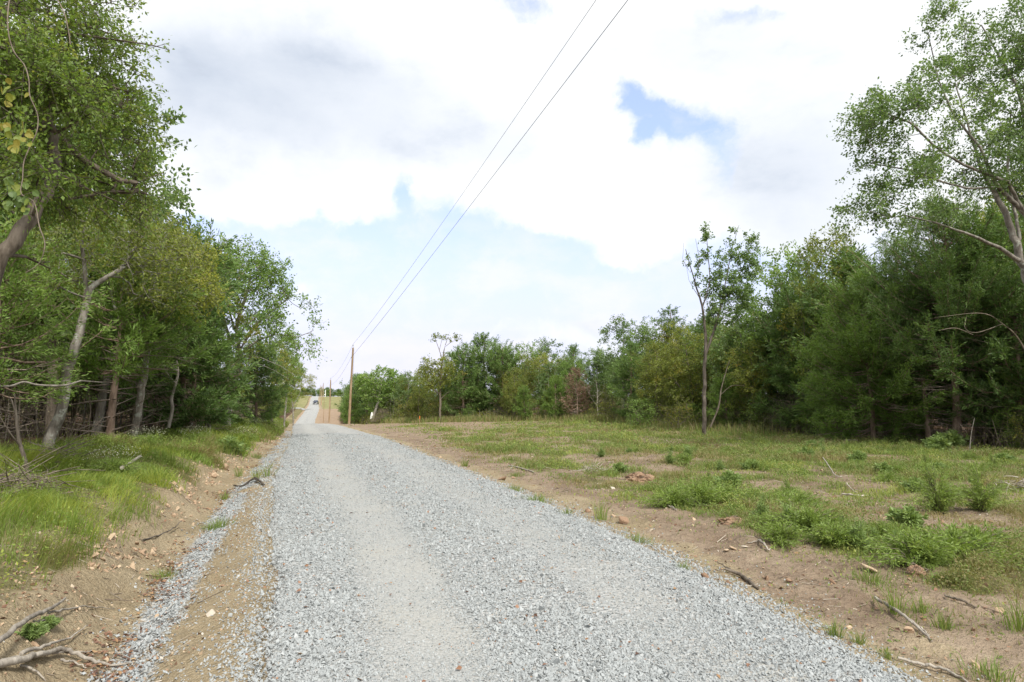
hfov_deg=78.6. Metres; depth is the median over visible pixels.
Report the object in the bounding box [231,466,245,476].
grass tuft
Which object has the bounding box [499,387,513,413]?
tree
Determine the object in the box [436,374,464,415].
cedar tree
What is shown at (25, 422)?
tree
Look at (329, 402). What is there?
utility pole
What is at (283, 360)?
tree
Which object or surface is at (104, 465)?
flowering weed
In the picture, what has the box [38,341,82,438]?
sapling
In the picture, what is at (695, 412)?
cedar tree
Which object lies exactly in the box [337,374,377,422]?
cedar tree
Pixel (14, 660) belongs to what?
fallen branch
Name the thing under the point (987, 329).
dead tree
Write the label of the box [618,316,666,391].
tree
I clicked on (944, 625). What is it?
grass tuft
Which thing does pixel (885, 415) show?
cedar tree
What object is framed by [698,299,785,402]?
tree
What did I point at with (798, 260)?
tree
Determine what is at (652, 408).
shrub
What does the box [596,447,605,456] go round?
weed
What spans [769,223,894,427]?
tree
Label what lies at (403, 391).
tree
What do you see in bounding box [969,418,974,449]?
sapling
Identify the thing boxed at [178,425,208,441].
flowering weed
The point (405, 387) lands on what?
tree
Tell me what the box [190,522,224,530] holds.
grass tuft
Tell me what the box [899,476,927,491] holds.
weed
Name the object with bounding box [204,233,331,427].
tree
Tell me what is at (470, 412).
shrub
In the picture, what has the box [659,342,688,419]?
tree
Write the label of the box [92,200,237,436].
tree
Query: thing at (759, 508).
weed
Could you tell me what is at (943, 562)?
weed
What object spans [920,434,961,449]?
shrub
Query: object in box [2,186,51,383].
tree
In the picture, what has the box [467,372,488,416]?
cedar tree
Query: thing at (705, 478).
weed
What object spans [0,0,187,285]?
tree
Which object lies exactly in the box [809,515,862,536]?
weed
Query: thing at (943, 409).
cedar tree
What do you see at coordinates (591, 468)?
root clump
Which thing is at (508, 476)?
twig litter
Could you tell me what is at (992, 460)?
weed
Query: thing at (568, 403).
shrub
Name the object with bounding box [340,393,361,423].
cedar tree
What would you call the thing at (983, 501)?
bush
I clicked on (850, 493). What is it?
fallen stick
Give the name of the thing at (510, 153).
power line
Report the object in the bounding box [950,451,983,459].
weed
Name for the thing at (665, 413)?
cedar tree
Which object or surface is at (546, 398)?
tree
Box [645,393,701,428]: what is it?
shrub
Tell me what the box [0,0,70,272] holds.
hanging vine
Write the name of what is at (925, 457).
weed
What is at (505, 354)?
cedar tree
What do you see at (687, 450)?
weed
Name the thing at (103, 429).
tree
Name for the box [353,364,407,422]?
tree
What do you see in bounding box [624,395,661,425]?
shrub
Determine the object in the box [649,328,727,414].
tree
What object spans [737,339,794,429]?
cedar tree
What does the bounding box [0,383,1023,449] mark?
undergrowth
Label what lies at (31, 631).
weed
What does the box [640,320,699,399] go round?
tree
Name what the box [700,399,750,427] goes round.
shrub
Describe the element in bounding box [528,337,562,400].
tree
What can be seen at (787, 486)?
weed
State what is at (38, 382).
tree
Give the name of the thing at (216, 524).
grass tuft
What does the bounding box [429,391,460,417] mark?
shrub
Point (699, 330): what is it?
cedar tree
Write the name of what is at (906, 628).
rock
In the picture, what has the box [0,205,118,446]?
cedar tree
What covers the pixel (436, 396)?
tree
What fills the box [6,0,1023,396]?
sky
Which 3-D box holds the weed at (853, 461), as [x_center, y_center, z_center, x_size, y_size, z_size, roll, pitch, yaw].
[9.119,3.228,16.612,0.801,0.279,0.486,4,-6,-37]
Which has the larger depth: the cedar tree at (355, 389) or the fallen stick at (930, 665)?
the cedar tree at (355, 389)
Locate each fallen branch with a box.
[0,625,134,680]
[120,455,140,469]
[233,477,264,486]
[713,560,759,589]
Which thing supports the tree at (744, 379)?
on the ground at (126, 580)
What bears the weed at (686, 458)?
on the ground at (126, 580)
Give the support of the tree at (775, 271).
on the ground at (126, 580)
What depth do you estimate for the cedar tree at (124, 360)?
16.48 m
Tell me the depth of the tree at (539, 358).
69.70 m
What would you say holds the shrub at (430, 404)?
on the ground at (126, 580)
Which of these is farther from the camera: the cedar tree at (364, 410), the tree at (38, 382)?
the cedar tree at (364, 410)
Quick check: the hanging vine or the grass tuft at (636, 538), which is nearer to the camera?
the hanging vine
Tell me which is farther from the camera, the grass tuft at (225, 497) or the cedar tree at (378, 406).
the cedar tree at (378, 406)
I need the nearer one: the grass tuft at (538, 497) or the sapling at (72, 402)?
the grass tuft at (538, 497)
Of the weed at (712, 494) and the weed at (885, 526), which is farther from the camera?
the weed at (712, 494)
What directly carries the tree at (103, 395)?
on the ground at (126, 580)
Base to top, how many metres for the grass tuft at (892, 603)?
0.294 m
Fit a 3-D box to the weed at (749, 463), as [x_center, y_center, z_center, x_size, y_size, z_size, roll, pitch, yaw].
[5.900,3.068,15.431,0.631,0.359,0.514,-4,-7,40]
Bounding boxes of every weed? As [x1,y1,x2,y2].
[14,621,49,640]
[37,614,63,629]
[75,444,154,473]
[128,425,165,445]
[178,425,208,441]
[216,435,251,453]
[233,415,243,423]
[235,427,260,442]
[247,417,263,427]
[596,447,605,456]
[612,461,629,472]
[633,482,719,509]
[652,476,741,506]
[663,450,677,463]
[673,452,693,464]
[679,443,693,457]
[694,475,716,487]
[697,469,711,480]
[707,481,756,502]
[710,469,744,488]
[715,460,725,469]
[725,501,748,510]
[739,459,766,469]
[739,512,776,526]
[740,487,766,496]
[749,497,773,518]
[749,519,806,549]
[752,501,848,533]
[760,493,767,502]
[766,486,837,509]
[768,487,804,499]
[775,477,801,491]
[776,481,791,493]
[777,500,799,530]
[791,498,807,510]
[795,517,886,553]
[797,447,814,455]
[803,439,821,448]
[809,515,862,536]
[840,439,852,448]
[843,517,873,549]
[844,525,965,568]
[845,449,868,460]
[847,458,865,464]
[864,522,896,535]
[867,525,879,538]
[871,470,906,481]
[872,460,892,471]
[879,530,900,543]
[884,504,933,529]
[886,520,917,531]
[891,463,913,472]
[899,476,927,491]
[902,539,956,563]
[904,518,1023,572]
[910,552,945,569]
[914,556,959,566]
[915,518,1023,567]
[919,453,931,462]
[927,443,948,450]
[928,462,947,469]
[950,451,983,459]
[957,487,974,495]
[962,451,973,459]
[982,451,1000,465]
[983,463,1004,469]
[993,452,1018,461]
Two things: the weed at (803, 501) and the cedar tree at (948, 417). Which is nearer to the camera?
the weed at (803, 501)
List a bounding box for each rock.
[619,516,628,523]
[701,573,709,579]
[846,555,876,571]
[903,626,913,632]
[994,607,1003,614]
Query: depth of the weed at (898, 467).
14.38 m
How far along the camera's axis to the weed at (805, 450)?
18.93 m
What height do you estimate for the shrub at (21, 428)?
4.844 m
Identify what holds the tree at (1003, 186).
on the ground at (126, 580)
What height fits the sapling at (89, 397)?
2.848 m
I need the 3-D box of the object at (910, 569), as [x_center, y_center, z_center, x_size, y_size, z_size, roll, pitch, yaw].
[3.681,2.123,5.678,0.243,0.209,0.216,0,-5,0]
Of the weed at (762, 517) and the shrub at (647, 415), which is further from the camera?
the shrub at (647, 415)
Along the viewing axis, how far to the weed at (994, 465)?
15.25 m
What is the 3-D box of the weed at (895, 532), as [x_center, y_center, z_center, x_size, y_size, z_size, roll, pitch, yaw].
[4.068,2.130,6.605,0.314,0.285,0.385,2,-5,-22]
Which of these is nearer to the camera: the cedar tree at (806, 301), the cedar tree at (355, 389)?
the cedar tree at (806, 301)
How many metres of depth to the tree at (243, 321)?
26.96 m
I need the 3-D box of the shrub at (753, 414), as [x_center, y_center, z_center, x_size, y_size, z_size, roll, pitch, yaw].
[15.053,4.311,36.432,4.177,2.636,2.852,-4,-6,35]
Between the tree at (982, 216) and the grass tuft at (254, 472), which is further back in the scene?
the tree at (982, 216)
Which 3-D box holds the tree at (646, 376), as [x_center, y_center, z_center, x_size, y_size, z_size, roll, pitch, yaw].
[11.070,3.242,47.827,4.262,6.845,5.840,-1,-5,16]
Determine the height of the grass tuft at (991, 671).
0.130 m
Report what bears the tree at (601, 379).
on the ground at (126, 580)
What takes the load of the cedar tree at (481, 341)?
on the ground at (126, 580)
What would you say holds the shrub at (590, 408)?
on the ground at (126, 580)
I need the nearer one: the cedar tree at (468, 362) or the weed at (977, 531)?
the weed at (977, 531)
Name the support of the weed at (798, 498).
on the ground at (126, 580)
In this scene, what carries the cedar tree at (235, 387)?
on the ground at (126, 580)
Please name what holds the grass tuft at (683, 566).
on the gravel road
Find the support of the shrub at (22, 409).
on the ground at (126, 580)
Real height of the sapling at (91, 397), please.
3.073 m
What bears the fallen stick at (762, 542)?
on the ground at (126, 580)
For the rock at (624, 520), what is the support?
on the ground at (126, 580)
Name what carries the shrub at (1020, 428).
on the ground at (126, 580)
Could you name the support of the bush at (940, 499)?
on the ground at (126, 580)
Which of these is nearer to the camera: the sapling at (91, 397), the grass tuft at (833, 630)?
the grass tuft at (833, 630)
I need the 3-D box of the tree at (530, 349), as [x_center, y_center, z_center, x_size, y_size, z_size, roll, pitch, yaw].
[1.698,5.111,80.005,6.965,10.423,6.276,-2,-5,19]
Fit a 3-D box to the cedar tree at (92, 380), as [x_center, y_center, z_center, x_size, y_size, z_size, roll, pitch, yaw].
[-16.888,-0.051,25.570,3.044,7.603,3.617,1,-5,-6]
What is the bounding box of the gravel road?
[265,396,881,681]
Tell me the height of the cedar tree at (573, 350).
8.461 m
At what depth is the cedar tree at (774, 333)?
36.11 m
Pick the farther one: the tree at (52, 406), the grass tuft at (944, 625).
the tree at (52, 406)
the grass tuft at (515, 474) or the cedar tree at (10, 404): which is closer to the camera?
the grass tuft at (515, 474)
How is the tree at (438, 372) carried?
on the ground at (126, 580)
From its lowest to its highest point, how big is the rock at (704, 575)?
0.076 m
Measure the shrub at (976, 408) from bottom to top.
4.475 m
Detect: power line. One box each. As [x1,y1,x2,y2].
[321,0,627,388]
[331,0,595,377]
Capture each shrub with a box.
[0,321,81,424]
[0,338,68,429]
[0,376,46,416]
[6,341,87,432]
[9,358,126,429]
[73,361,159,431]
[100,373,203,428]
[369,408,390,422]
[383,406,403,419]
[388,393,416,417]
[419,392,444,416]
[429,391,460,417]
[463,409,474,416]
[523,389,540,412]
[558,390,579,411]
[578,403,598,414]
[585,389,624,417]
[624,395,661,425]
[638,399,670,417]
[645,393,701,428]
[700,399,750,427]
[735,392,797,431]
[745,410,791,430]
[766,383,840,434]
[786,399,829,435]
[911,416,946,438]
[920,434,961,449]
[928,371,1012,445]
[933,429,974,446]
[965,402,1017,446]
[995,400,1023,443]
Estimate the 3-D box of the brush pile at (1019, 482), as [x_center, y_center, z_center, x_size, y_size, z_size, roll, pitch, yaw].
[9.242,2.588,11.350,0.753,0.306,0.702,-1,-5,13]
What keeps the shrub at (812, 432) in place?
on the ground at (126, 580)
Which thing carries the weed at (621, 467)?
on the ground at (126, 580)
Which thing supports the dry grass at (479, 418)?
on the ground at (126, 580)
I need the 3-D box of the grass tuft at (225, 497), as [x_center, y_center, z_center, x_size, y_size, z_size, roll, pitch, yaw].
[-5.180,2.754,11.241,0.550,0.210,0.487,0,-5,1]
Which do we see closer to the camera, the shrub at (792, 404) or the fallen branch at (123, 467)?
the fallen branch at (123, 467)
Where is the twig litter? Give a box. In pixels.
[0,428,1022,681]
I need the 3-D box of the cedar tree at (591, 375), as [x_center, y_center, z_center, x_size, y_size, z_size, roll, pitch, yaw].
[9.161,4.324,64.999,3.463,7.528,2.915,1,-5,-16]
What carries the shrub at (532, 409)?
on the ground at (126, 580)
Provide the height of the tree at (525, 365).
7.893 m
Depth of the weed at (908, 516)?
7.87 m
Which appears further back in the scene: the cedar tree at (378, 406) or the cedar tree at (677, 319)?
the cedar tree at (378, 406)
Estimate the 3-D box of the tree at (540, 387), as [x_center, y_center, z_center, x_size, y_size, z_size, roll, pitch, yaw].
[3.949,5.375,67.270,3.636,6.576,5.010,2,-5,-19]
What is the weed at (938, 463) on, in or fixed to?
on the ground at (126, 580)
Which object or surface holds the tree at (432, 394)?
on the ground at (126, 580)
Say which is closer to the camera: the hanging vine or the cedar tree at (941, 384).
the hanging vine
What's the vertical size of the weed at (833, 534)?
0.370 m
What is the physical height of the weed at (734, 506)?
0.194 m
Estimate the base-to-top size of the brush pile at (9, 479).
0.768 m
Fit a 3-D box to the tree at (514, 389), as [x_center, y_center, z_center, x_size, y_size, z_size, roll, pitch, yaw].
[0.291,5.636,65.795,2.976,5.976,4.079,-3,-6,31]
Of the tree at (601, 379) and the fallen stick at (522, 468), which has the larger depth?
the tree at (601, 379)
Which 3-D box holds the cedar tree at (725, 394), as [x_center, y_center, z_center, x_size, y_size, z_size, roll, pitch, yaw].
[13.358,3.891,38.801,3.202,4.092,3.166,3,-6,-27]
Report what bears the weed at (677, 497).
on the ground at (126, 580)
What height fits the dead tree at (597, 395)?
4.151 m
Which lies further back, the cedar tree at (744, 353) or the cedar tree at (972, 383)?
the cedar tree at (744, 353)
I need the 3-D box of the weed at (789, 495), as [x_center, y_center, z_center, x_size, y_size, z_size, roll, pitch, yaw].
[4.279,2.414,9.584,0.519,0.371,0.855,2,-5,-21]
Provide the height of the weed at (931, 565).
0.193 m
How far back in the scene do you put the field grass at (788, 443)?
15.37 m
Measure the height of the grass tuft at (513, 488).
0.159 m
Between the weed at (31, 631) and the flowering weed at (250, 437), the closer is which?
the weed at (31, 631)
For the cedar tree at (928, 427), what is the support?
on the ground at (126, 580)
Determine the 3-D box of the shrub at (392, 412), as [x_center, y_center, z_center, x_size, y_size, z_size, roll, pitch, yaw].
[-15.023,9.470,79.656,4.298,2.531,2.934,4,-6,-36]
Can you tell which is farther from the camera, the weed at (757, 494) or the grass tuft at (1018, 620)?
the weed at (757, 494)
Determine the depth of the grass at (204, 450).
8.65 m
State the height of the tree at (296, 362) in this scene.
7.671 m
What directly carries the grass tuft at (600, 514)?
on the ground at (126, 580)
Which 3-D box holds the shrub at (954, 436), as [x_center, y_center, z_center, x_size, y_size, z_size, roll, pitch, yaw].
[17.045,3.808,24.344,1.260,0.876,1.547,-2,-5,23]
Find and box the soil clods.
[0,430,1022,681]
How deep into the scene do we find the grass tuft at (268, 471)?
13.40 m
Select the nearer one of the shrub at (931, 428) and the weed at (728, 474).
the weed at (728, 474)
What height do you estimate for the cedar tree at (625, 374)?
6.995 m
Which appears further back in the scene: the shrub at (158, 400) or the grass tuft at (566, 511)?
the shrub at (158, 400)
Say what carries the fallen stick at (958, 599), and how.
on the ground at (126, 580)
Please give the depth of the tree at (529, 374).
75.55 m
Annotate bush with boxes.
[892,456,971,513]
[937,458,1021,512]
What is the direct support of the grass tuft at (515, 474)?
on the ground at (126, 580)
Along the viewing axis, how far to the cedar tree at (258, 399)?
32.73 m
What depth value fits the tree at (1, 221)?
17.37 m
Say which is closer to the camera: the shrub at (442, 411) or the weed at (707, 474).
the weed at (707, 474)
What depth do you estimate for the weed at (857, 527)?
6.52 m
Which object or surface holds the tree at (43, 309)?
on the ground at (126, 580)
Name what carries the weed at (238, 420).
on the ground at (126, 580)
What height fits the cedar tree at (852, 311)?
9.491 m
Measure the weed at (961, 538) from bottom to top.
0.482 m
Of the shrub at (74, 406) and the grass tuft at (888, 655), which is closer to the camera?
the grass tuft at (888, 655)
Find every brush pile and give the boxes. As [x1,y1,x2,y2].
[0,435,105,499]
[10,425,109,463]
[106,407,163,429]
[993,476,1023,491]
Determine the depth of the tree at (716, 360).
42.27 m
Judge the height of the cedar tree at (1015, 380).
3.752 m
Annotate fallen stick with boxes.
[142,520,181,540]
[508,465,534,472]
[747,539,770,549]
[822,457,842,476]
[841,482,863,495]
[874,596,932,641]
[897,656,967,681]
[944,594,976,607]
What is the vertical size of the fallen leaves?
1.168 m
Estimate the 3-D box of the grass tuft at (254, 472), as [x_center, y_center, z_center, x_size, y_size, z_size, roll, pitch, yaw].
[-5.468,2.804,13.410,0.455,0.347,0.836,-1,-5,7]
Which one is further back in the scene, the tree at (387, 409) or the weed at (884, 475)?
the tree at (387, 409)
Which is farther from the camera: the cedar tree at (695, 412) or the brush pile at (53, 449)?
the cedar tree at (695, 412)
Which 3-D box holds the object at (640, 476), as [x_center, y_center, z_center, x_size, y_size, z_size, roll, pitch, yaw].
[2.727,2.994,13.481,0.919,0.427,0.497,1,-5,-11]
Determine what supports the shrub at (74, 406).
on the ground at (126, 580)
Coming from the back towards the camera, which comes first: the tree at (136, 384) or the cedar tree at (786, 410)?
the cedar tree at (786, 410)
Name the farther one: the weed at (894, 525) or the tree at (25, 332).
the tree at (25, 332)
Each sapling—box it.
[1,357,42,423]
[21,355,45,436]
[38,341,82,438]
[70,367,88,432]
[75,362,110,436]
[76,372,90,433]
[84,355,100,435]
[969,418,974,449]
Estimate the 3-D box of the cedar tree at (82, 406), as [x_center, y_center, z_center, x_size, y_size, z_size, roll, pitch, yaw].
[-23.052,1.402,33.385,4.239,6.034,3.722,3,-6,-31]
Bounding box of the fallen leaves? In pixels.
[0,441,1021,681]
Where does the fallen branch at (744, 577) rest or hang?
on the ground at (126, 580)
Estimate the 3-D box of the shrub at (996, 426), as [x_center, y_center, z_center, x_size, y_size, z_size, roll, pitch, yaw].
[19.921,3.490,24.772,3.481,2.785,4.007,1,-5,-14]
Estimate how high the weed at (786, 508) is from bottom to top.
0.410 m
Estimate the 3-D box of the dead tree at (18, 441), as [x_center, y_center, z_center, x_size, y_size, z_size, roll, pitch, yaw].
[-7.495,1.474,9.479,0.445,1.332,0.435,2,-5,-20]
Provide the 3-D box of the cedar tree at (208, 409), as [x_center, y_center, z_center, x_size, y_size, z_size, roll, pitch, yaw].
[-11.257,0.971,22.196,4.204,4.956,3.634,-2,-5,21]
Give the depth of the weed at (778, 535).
6.91 m
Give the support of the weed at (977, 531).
on the ground at (126, 580)
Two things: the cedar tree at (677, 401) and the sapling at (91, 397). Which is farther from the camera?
the cedar tree at (677, 401)
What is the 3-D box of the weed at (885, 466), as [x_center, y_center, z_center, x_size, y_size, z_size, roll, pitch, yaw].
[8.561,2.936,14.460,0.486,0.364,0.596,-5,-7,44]
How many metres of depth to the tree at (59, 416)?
14.12 m
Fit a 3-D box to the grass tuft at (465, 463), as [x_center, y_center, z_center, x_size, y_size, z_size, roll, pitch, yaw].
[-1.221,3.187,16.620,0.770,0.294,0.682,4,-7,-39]
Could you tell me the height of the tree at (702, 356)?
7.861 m
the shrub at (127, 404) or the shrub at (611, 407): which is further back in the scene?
the shrub at (611, 407)
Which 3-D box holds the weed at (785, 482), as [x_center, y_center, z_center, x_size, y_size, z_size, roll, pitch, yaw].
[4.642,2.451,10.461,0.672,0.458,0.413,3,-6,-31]
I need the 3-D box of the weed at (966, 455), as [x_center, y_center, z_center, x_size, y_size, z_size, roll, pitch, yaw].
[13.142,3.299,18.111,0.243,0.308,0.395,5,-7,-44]
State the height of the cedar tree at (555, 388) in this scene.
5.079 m
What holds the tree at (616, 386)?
on the ground at (126, 580)
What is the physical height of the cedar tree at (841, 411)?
8.083 m
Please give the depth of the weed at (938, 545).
5.99 m
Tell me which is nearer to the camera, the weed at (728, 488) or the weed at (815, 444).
the weed at (728, 488)
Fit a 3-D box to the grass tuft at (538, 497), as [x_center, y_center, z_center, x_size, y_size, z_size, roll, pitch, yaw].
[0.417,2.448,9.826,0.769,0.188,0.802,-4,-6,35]
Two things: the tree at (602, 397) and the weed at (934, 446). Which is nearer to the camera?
the weed at (934, 446)
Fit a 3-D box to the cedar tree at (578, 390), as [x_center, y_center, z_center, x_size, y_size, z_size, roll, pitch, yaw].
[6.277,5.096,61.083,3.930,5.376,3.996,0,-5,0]
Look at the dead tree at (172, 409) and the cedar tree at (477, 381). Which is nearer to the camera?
the dead tree at (172, 409)
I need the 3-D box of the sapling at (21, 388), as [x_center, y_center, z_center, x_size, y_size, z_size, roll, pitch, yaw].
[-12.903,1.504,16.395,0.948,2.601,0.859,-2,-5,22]
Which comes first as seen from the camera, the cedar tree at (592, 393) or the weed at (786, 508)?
the weed at (786, 508)
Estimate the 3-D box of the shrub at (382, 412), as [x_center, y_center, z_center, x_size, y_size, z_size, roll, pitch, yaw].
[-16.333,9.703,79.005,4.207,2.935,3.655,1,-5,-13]
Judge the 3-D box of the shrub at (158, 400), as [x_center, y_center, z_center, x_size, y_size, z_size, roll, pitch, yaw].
[-14.607,2.416,25.743,5.428,4.683,4.715,3,-6,-27]
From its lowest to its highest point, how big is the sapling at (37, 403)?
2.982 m
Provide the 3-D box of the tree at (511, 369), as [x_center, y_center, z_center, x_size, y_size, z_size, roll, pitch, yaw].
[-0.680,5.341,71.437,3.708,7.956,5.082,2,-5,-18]
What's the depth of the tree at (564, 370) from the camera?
65.28 m
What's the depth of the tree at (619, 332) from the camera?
57.95 m
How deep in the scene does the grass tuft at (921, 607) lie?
4.74 m
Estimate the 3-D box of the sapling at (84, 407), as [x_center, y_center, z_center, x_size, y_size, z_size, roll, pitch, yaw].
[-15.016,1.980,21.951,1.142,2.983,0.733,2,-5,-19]
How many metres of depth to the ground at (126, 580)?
5.63 m
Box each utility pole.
[328,378,330,422]
[348,344,353,423]
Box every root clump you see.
[570,461,611,471]
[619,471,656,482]
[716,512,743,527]
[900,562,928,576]
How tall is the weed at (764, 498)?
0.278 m
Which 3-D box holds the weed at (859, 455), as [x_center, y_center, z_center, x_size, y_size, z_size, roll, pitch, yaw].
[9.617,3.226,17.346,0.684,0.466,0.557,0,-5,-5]
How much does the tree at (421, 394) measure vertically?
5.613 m
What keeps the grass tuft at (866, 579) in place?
on the ground at (126, 580)
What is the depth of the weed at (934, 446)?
22.61 m
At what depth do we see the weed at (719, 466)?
15.52 m
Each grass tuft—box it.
[143,565,184,581]
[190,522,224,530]
[202,514,238,528]
[216,491,231,499]
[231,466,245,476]
[248,466,266,478]
[250,452,268,458]
[256,461,281,476]
[458,458,472,466]
[500,483,529,491]
[505,472,525,476]
[512,493,555,502]
[556,507,574,514]
[589,495,612,521]
[622,532,656,544]
[675,558,695,569]
[805,615,853,639]
[825,562,912,587]
[838,626,871,644]
[855,577,940,618]
[867,640,897,662]
[899,592,944,615]
[914,608,966,630]
[945,643,1023,681]
[985,582,1023,631]
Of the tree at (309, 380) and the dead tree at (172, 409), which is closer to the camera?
the dead tree at (172, 409)
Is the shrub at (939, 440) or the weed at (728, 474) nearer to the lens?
the weed at (728, 474)
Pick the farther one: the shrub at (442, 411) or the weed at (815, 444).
the shrub at (442, 411)
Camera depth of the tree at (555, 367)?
68.72 m
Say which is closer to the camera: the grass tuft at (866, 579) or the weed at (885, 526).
the grass tuft at (866, 579)
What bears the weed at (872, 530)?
on the ground at (126, 580)
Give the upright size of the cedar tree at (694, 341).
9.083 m
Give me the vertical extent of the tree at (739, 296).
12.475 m
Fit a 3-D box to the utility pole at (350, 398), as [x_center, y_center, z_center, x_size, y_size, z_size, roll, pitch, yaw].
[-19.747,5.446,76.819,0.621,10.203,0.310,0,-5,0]
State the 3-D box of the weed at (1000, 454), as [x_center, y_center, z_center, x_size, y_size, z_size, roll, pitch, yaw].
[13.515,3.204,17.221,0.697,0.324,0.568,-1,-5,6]
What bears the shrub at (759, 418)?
on the ground at (126, 580)
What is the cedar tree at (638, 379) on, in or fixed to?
on the ground at (126, 580)
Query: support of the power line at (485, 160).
attached to the utility pole at (350, 398)
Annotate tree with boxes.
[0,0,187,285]
[0,37,186,431]
[0,70,210,435]
[0,95,130,367]
[0,136,40,326]
[0,189,216,448]
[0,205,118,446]
[0,308,60,434]
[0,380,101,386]
[0,394,29,473]
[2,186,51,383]
[7,327,70,426]
[18,218,220,438]
[23,304,74,428]
[49,181,238,433]
[60,274,112,423]
[60,276,152,430]
[67,341,92,422]
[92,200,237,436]
[107,215,268,434]
[136,303,241,431]
[162,360,178,427]
[173,253,268,425]
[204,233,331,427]
[222,336,302,425]
[243,339,307,422]
[274,327,307,426]
[277,360,316,425]
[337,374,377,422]
[340,373,367,423]
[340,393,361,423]
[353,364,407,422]
[355,377,378,418]
[367,396,391,415]
[378,399,392,414]
[382,376,407,412]
[390,371,424,409]
[393,375,417,410]
[406,375,431,415]
[409,383,429,415]
[409,394,423,414]
[412,332,467,418]
[426,375,437,408]
[428,378,448,413]
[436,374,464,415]
[437,342,490,415]
[453,390,475,414]
[460,331,511,413]
[467,339,532,414]
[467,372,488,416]
[493,358,519,413]
[499,341,547,400]
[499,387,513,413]
[501,367,527,415]
[510,352,537,402]
[511,384,540,419]
[513,358,543,402]
[523,352,557,408]
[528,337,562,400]
[531,362,563,406]
[539,353,569,394]
[539,387,559,413]
[541,373,573,417]
[554,354,593,412]
[555,344,600,413]
[559,365,594,415]
[571,386,600,412]
[577,346,613,406]
[586,378,610,417]
[587,348,610,411]
[592,384,619,412]
[597,314,649,408]
[605,340,648,419]
[606,357,629,403]
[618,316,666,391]
[625,342,665,407]
[630,339,683,416]
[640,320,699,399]
[647,304,688,412]
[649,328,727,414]
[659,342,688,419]
[660,403,676,417]
[668,390,685,415]
[672,317,732,421]
[680,323,717,417]
[682,221,765,434]
[683,403,700,424]
[686,323,739,420]
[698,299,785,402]
[699,372,757,427]
[707,314,770,399]
[710,360,741,426]
[720,339,782,424]
[728,326,781,427]
[732,239,819,430]
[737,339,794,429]
[744,271,837,429]
[756,337,832,431]
[765,246,837,382]
[768,240,945,432]
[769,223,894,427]
[787,266,990,441]
[792,320,872,435]
[817,259,948,431]
[822,233,976,439]
[826,0,1023,283]
[833,180,1023,435]
[855,367,936,440]
[875,278,980,438]
[898,264,966,429]
[914,258,1016,444]
[918,207,1023,445]
[924,197,1023,424]
[929,181,1023,260]
[931,258,1023,445]
[934,313,1023,349]
[979,376,1012,442]
[980,358,1023,448]
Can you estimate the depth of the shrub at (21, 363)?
13.64 m
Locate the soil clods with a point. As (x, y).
(114, 536)
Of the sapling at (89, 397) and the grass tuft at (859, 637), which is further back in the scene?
the sapling at (89, 397)
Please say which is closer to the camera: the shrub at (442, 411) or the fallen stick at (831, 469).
the fallen stick at (831, 469)
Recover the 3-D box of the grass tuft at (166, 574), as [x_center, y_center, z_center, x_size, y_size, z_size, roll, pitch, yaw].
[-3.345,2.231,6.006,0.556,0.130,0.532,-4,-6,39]
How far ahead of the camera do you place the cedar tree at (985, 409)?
27.08 m
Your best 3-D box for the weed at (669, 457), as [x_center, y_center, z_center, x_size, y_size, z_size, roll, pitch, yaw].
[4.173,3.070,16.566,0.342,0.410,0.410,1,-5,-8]
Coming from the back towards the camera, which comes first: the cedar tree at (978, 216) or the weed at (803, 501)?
the cedar tree at (978, 216)
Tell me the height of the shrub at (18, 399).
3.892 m
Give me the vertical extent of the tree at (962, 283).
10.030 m
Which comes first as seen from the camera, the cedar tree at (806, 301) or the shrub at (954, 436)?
the shrub at (954, 436)
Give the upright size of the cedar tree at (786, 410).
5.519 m
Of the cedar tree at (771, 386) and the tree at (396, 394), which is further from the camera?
the tree at (396, 394)
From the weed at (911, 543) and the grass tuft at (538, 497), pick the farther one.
the grass tuft at (538, 497)
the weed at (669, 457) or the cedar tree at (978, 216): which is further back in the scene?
the cedar tree at (978, 216)
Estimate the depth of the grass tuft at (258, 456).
18.42 m
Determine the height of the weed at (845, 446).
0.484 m
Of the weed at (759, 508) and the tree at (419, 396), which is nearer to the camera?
the weed at (759, 508)
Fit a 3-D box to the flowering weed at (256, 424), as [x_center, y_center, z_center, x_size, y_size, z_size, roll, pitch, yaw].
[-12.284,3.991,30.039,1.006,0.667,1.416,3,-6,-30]
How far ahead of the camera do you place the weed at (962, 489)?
10.88 m
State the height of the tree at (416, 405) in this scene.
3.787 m
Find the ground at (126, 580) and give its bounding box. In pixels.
[0,396,1023,681]
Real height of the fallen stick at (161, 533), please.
0.109 m
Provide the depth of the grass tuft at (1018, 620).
4.40 m
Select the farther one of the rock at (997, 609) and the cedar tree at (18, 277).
the cedar tree at (18, 277)
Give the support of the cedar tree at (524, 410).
on the ground at (126, 580)
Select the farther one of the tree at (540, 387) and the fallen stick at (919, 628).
the tree at (540, 387)
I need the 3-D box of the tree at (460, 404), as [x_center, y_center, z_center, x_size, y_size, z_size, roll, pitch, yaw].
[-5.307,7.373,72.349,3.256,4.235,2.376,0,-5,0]
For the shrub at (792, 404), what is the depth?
34.55 m
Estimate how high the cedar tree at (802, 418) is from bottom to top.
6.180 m
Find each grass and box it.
[0,416,288,607]
[344,415,1023,681]
[380,412,801,436]

